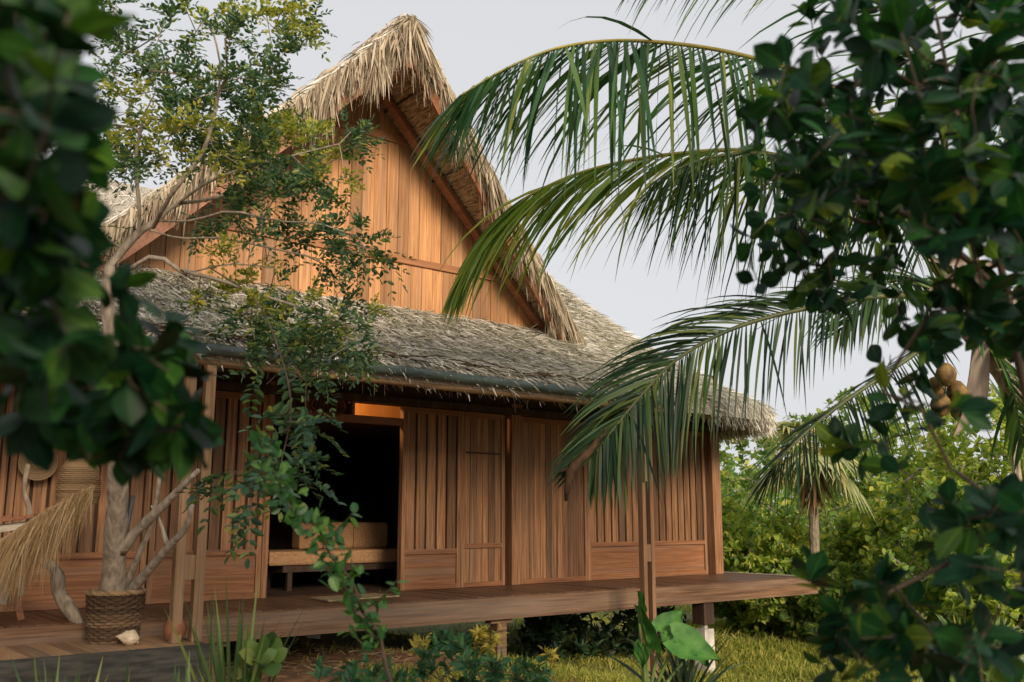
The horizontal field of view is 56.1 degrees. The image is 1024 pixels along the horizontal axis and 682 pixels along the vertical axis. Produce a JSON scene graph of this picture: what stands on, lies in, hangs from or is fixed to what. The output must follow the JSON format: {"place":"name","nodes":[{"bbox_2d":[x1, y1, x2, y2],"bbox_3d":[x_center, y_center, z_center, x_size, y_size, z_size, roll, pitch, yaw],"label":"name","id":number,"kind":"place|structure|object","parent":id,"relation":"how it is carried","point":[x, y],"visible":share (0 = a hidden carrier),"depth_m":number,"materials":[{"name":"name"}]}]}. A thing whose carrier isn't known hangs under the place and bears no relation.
{"place":"outdoors","nodes":[
{"label":"outdoors","id":0,"kind":"place"},
{"bbox_2d":[38,0,1023,523],"label":"sky","id":1,"kind":"structure","parent":0,"point":[474,40],"materials":[{"name":"white"}]},
{"bbox_2d":[223,524,991,681],"bbox_3d":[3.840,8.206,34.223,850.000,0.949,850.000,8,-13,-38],"label":"ground","id":2,"kind":"structure","parent":0,"point":[325,640],"depth_m":11.85,"materials":[{"name":"green plant"}]},
{"bbox_2d":[10,654,107,681],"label":"spiky plant","id":3,"kind":"object","parent":2,"relation":"on","point":[45,674],"visible":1,"depth_m":5.08,"materials":[{"name":"green plant"}]},
{"bbox_2d":[0,635,209,681],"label":"entrance platform","id":4,"kind":"structure","parent":2,"relation":"on","point":[145,656],"depth_m":7.33,"materials":[{"name":"grey wood"}]},
{"bbox_2d":[84,588,146,644],"bbox_3d":[-3.285,2.266,7.931,0.488,0.424,0.489,8,-13,-38],"label":"wicker basket","id":5,"kind":"object","parent":4,"relation":"on","point":[108,620],"visible":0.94,"depth_m":7.76,"materials":[{"name":"beige wicker"}]},
{"bbox_2d":[47,0,414,596],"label":"potted tree","id":6,"kind":"object","parent":5,"relation":"in","point":[119,539],"visible":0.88,"depth_m":7.04,"materials":[{"name":"green plant"}]},
{"bbox_2d":[116,629,138,645],"bbox_3d":[-3.053,2.377,7.678,0.137,0.135,0.174,-6,-12,27],"label":"conch shell","id":7,"kind":"object","parent":4,"relation":"on","point":[129,638],"visible":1,"depth_m":7.63},
{"bbox_2d":[163,617,185,640],"bbox_3d":[-2.778,2.329,7.919,0.184,0.292,0.184,8,-13,-38],"label":"clay jug","id":8,"kind":"object","parent":4,"relation":"on","point":[180,629],"visible":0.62,"depth_m":7.85,"materials":[{"name":"brown ceramic"}]},
{"bbox_2d":[0,0,223,486],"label":"foreground shrub","id":9,"kind":"object","parent":2,"relation":"on","point":[92,395],"visible":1,"depth_m":1.64,"materials":[{"name":"green plant"}]},
{"bbox_2d":[93,659,155,681],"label":"spiky plant","id":10,"kind":"object","parent":2,"relation":"on","point":[126,679],"visible":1,"depth_m":5.07,"materials":[{"name":"green plant"}]},
{"bbox_2d":[172,650,211,681],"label":"spiky plant","id":11,"kind":"object","parent":2,"relation":"on","point":[187,678],"visible":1,"depth_m":5.29,"materials":[{"name":"green plant"}]},
{"bbox_2d":[166,573,306,681],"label":"spiky plant","id":12,"kind":"object","parent":2,"relation":"on","point":[220,671],"visible":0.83,"depth_m":5.54,"materials":[{"name":"green plant"}]},
{"bbox_2d":[232,631,287,681],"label":"broadleaf plant","id":13,"kind":"object","parent":2,"relation":"on","point":[274,649],"visible":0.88,"depth_m":5.49,"materials":[{"name":"green plant"}]},
{"bbox_2d":[247,425,410,681],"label":"sapling","id":14,"kind":"object","parent":2,"relation":"on","point":[341,578],"visible":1,"depth_m":4.11,"materials":[{"name":"green plant"}]},
{"bbox_2d":[213,636,485,680],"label":"leaf litter","id":15,"kind":"object","parent":2,"relation":"on","point":[378,650],"visible":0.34,"depth_m":10.13,"materials":[{"name":"plant"}]},
{"bbox_2d":[305,651,418,681],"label":"leafy bush","id":16,"kind":"object","parent":2,"relation":"on","point":[351,674],"visible":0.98,"depth_m":5.75,"materials":[{"name":"green plant"}]},
{"bbox_2d":[0,13,817,681],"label":"timber house","id":17,"kind":"structure","parent":2,"relation":"on","point":[452,445],"depth_m":12.04,"materials":[{"name":"brown wood"}]},
{"bbox_2d":[0,513,35,620],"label":"lounge chair","id":18,"kind":"object","parent":17,"relation":"on","point":[12,527],"visible":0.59,"depth_m":7.95,"materials":[{"name":"brown wood"}]},
{"bbox_2d":[18,452,57,480],"bbox_3d":[-4.551,1.162,9.216,0.357,0.359,0.062,8,-13,-38],"label":"straw hat","id":19,"kind":"object","parent":17,"relation":"hanging from","point":[36,473],"visible":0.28,"depth_m":9.18,"materials":[{"name":"beige wicker"}]},
{"bbox_2d":[0,484,95,610],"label":"raffia bundle","id":20,"kind":"object","parent":17,"relation":"hanging from","point":[30,540],"visible":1,"depth_m":7.24,"materials":[{"name":"beige plant"}]},
{"bbox_2d":[22,463,84,623],"bbox_3d":[-3.974,1.764,8.201,0.798,1.438,0.217,-1,-11,5],"label":"driftwood branch","id":21,"kind":"object","parent":17,"relation":"on","point":[67,606],"visible":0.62,"depth_m":8.07,"materials":[{"name":"grey wood"}]},
{"bbox_2d":[55,459,100,503],"bbox_3d":[-3.876,0.787,8.687,0.378,1.348,0.380,8,-13,-38],"label":"basket lampshade","id":22,"kind":"object","parent":17,"relation":"hanging from","point":[68,483],"visible":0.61,"depth_m":8.49,"materials":[{"name":"beige wicker"}]},
{"bbox_2d":[128,495,134,531],"bbox_3d":[-3.458,1.727,8.610,0.187,0.674,0.035,-10,-14,42],"label":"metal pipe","id":23,"kind":"object","parent":17,"relation":"attached to","point":[131,504],"visible":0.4,"depth_m":8.60,"materials":[{"name":"grey metal"}]},
{"bbox_2d":[304,397,345,417],"bbox_3d":[-2.210,0.756,11.336,0.542,0.313,0.050,8,-13,-38],"label":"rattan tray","id":24,"kind":"object","parent":17,"relation":"attached to","point":[314,410],"visible":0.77,"depth_m":11.32,"materials":[{"name":"brown wicker"}]},
{"bbox_2d":[267,522,396,590],"bbox_3d":[-2.360,2.751,12.387,2.000,0.822,0.770,8,-13,-38],"label":"sofa","id":25,"kind":"object","parent":17,"relation":"on","point":[367,541],"visible":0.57,"depth_m":12.37,"materials":[{"name":"beige fabric"}]},
{"bbox_2d":[310,593,398,601],"bbox_3d":[-1.763,2.816,10.558,0.491,0.014,0.958,-10,-15,44],"label":"doormat","id":26,"kind":"object","parent":17,"relation":"on","point":[340,597],"visible":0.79,"depth_m":10.51,"materials":[{"name":"wicker"}]},
{"bbox_2d":[397,406,461,590],"bbox_3d":[-1.027,1.971,12.086,0.890,2.235,0.082,8,-13,-38],"label":"sliding door","id":27,"kind":"structure","parent":17,"relation":"in","point":[429,502],"depth_m":12.06,"materials":[{"name":"brown wood"}]},
{"bbox_2d":[460,411,504,587],"bbox_3d":[-0.397,2.063,12.583,0.715,2.235,0.082,8,-13,-38],"label":"sliding door","id":28,"kind":"structure","parent":17,"relation":"in","point":[482,549],"depth_m":12.57,"materials":[{"name":"brown wood"}]},
{"bbox_2d":[523,417,588,583],"bbox_3d":[0.576,2.213,13.390,1.230,2.235,0.080,8,-13,-38],"label":"plank door","id":29,"kind":"structure","parent":17,"relation":"in","point":[555,530],"depth_m":13.33,"materials":[{"name":"brown wood"}]},
{"bbox_2d":[586,422,707,579],"bbox_3d":[2.064,2.432,14.564,2.575,2.235,0.082,8,-13,-38],"label":"wall panel","id":30,"kind":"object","parent":17,"relation":"in","point":[680,527],"depth_m":14.68,"materials":[{"name":"brown wood"}]},
{"bbox_2d":[408,631,433,681],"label":"croton plant","id":31,"kind":"object","parent":2,"relation":"on","point":[417,641],"visible":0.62,"depth_m":7.09,"materials":[{"name":"yellow plant"}]},
{"bbox_2d":[407,626,480,681],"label":"leafy bush","id":32,"kind":"object","parent":2,"relation":"on","point":[424,655],"visible":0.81,"depth_m":6.56,"materials":[{"name":"green plant"}]},
{"bbox_2d":[470,622,508,681],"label":"croton plant","id":33,"kind":"object","parent":2,"relation":"on","point":[479,634],"visible":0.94,"depth_m":7.32,"materials":[{"name":"yellow plant"}]},
{"bbox_2d":[440,627,555,681],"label":"leafy bush","id":34,"kind":"object","parent":2,"relation":"on","point":[495,668],"visible":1,"depth_m":6.22,"materials":[{"name":"green plant"}]},
{"bbox_2d":[513,615,566,658],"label":"understorey shrub","id":35,"kind":"object","parent":2,"relation":"on","point":[530,643],"visible":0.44,"depth_m":13.60,"materials":[{"name":"green plant"}]},
{"bbox_2d":[536,645,561,676],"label":"croton plant","id":36,"kind":"object","parent":2,"relation":"on","point":[551,658],"visible":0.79,"depth_m":8.33,"materials":[{"name":"yellow plant"}]},
{"bbox_2d":[523,612,604,661],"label":"understorey shrub","id":37,"kind":"object","parent":2,"relation":"on","point":[579,643],"visible":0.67,"depth_m":13.34,"materials":[{"name":"green plant"}]},
{"bbox_2d":[562,608,638,658],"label":"understorey shrub","id":38,"kind":"object","parent":2,"relation":"on","point":[613,643],"visible":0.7,"depth_m":14.01,"materials":[{"name":"green plant"}]},
{"bbox_2d":[611,605,688,655],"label":"understorey shrub","id":39,"kind":"object","parent":2,"relation":"on","point":[666,609],"visible":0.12,"depth_m":14.96,"materials":[{"name":"green plant"}]},
{"bbox_2d":[604,624,747,681],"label":"dracaena","id":40,"kind":"object","parent":2,"relation":"on","point":[683,674],"visible":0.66,"depth_m":7.59,"materials":[{"name":"green plant"}]},
{"bbox_2d":[634,591,719,681],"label":"taro plant","id":41,"kind":"object","parent":2,"relation":"on","point":[686,642],"visible":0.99,"depth_m":7.26,"materials":[{"name":"green plant"}]},
{"bbox_2d":[408,0,1023,519],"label":"coconut palm","id":42,"kind":"object","parent":2,"relation":"on","point":[602,446],"visible":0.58,"depth_m":8.51,"materials":[{"name":"green plant"}]},
{"bbox_2d":[714,564,781,635],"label":"thicket bush","id":43,"kind":"object","parent":2,"relation":"on","point":[726,611],"visible":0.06,"depth_m":17.60,"materials":[{"name":"green plant"}]},
{"bbox_2d":[714,497,782,629],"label":"thicket bush","id":44,"kind":"object","parent":2,"relation":"on","point":[736,537],"visible":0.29,"depth_m":17.76,"materials":[{"name":"green plant"}]},
{"bbox_2d":[719,433,835,560],"bbox_3d":[5.176,3.984,20.651,3.515,4.462,3.832,-4,-11,21],"label":"thicket bush","id":45,"kind":"object","parent":2,"relation":"on","point":[753,526],"visible":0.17,"depth_m":20.55,"materials":[{"name":"green plant"}]},
{"bbox_2d":[724,512,842,638],"bbox_3d":[4.756,4.256,17.310,2.370,2.307,1.833,8,-13,-38],"label":"thicket bush","id":46,"kind":"object","parent":2,"relation":"on","point":[791,541],"visible":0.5,"depth_m":16.98,"materials":[{"name":"green plant"}]},
{"bbox_2d":[742,420,880,633],"bbox_3d":[5.142,3.313,16.236,2.633,3.850,2.433,8,-13,-38],"label":"fan palm","id":47,"kind":"object","parent":2,"relation":"on","point":[813,509],"visible":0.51,"depth_m":16.35,"materials":[{"name":"green plant"}]},
{"bbox_2d":[775,559,873,647],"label":"thicket bush","id":48,"kind":"object","parent":2,"relation":"on","point":[806,618],"visible":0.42,"depth_m":16.27,"materials":[{"name":"green plant"}]},
{"bbox_2d":[738,401,931,564],"bbox_3d":[7.576,3.865,21.497,4.271,4.973,4.675,8,-13,-38],"label":"thicket bush","id":49,"kind":"object","parent":2,"relation":"on","point":[804,420],"visible":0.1,"depth_m":21.45,"materials":[{"name":"green plant"}]},
{"bbox_2d":[720,415,1022,554],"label":"thicket","id":50,"kind":"object","parent":2,"relation":"on","point":[735,475],"visible":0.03,"depth_m":37.39,"materials":[{"name":"green plant"}]},
{"bbox_2d":[825,505,926,610],"bbox_3d":[6.403,4.330,17.377,1.869,2.709,1.930,0,-11,2],"label":"thicket bush","id":51,"kind":"object","parent":2,"relation":"on","point":[846,538],"visible":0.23,"depth_m":17.42,"materials":[{"name":"green plant"}]},
{"bbox_2d":[729,0,1023,681],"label":"mangrove shrub","id":52,"kind":"object","parent":2,"relation":"on","point":[967,192],"visible":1,"depth_m":2.81,"materials":[{"name":"green plant"}]},
{"bbox_2d":[831,462,941,618],"bbox_3d":[7.600,3.983,18.326,2.360,3.399,2.896,3,-11,-15],"label":"thicket bush","id":53,"kind":"object","parent":2,"relation":"on","point":[895,499],"visible":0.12,"depth_m":18.18,"materials":[{"name":"green plant"}]},
{"bbox_2d":[811,386,964,546],"bbox_3d":[8.646,3.837,22.700,3.356,5.474,5.053,-2,-11,10],"label":"thicket bush","id":54,"kind":"object","parent":2,"relation":"on","point":[877,453],"visible":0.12,"depth_m":22.33,"materials":[{"name":"green plant"}]},
{"bbox_2d":[852,400,1023,618],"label":"thicket bush","id":55,"kind":"object","parent":2,"relation":"on","point":[905,512],"visible":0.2,"depth_m":16.08,"materials":[{"name":"green plant"}]},
{"bbox_2d":[879,480,1016,625],"bbox_3d":[7.112,3.582,14.480,2.867,2.996,2.580,8,-13,-38],"label":"thicket bush","id":56,"kind":"object","parent":2,"relation":"on","point":[937,592],"visible":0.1,"depth_m":14.60,"materials":[{"name":"green plant"}]},
{"bbox_2d":[903,383,1023,573],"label":"thicket bush","id":57,"kind":"object","parent":2,"relation":"on","point":[943,437],"visible":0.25,"depth_m":15.09,"materials":[{"name":"green plant"}]},
{"bbox_2d":[937,551,1023,681],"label":"thicket bush","id":58,"kind":"object","parent":2,"relation":"on","point":[958,608],"visible":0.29,"depth_m":12.75,"materials":[{"name":"green plant"}]},
{"bbox_2d":[968,363,1021,479],"bbox_3d":[7.192,2.399,13.763,1.138,4.818,0.969,8,-13,-38],"label":"young palm","id":59,"kind":"object","parent":2,"relation":"on","point":[1000,392],"visible":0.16,"depth_m":13.89,"materials":[{"name":"green plant"}]},
{"bbox_2d":[287,604,1017,681],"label":"lawn","id":60,"kind":"structure","parent":0,"point":[767,658],"depth_m":13.36,"materials":[{"name":"green plant"}]},
{"bbox_2d":[908,613,1023,681],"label":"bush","id":61,"kind":"object","parent":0,"point":[943,622],"visible":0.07,"depth_m":6.92,"materials":[{"name":"green plant"}]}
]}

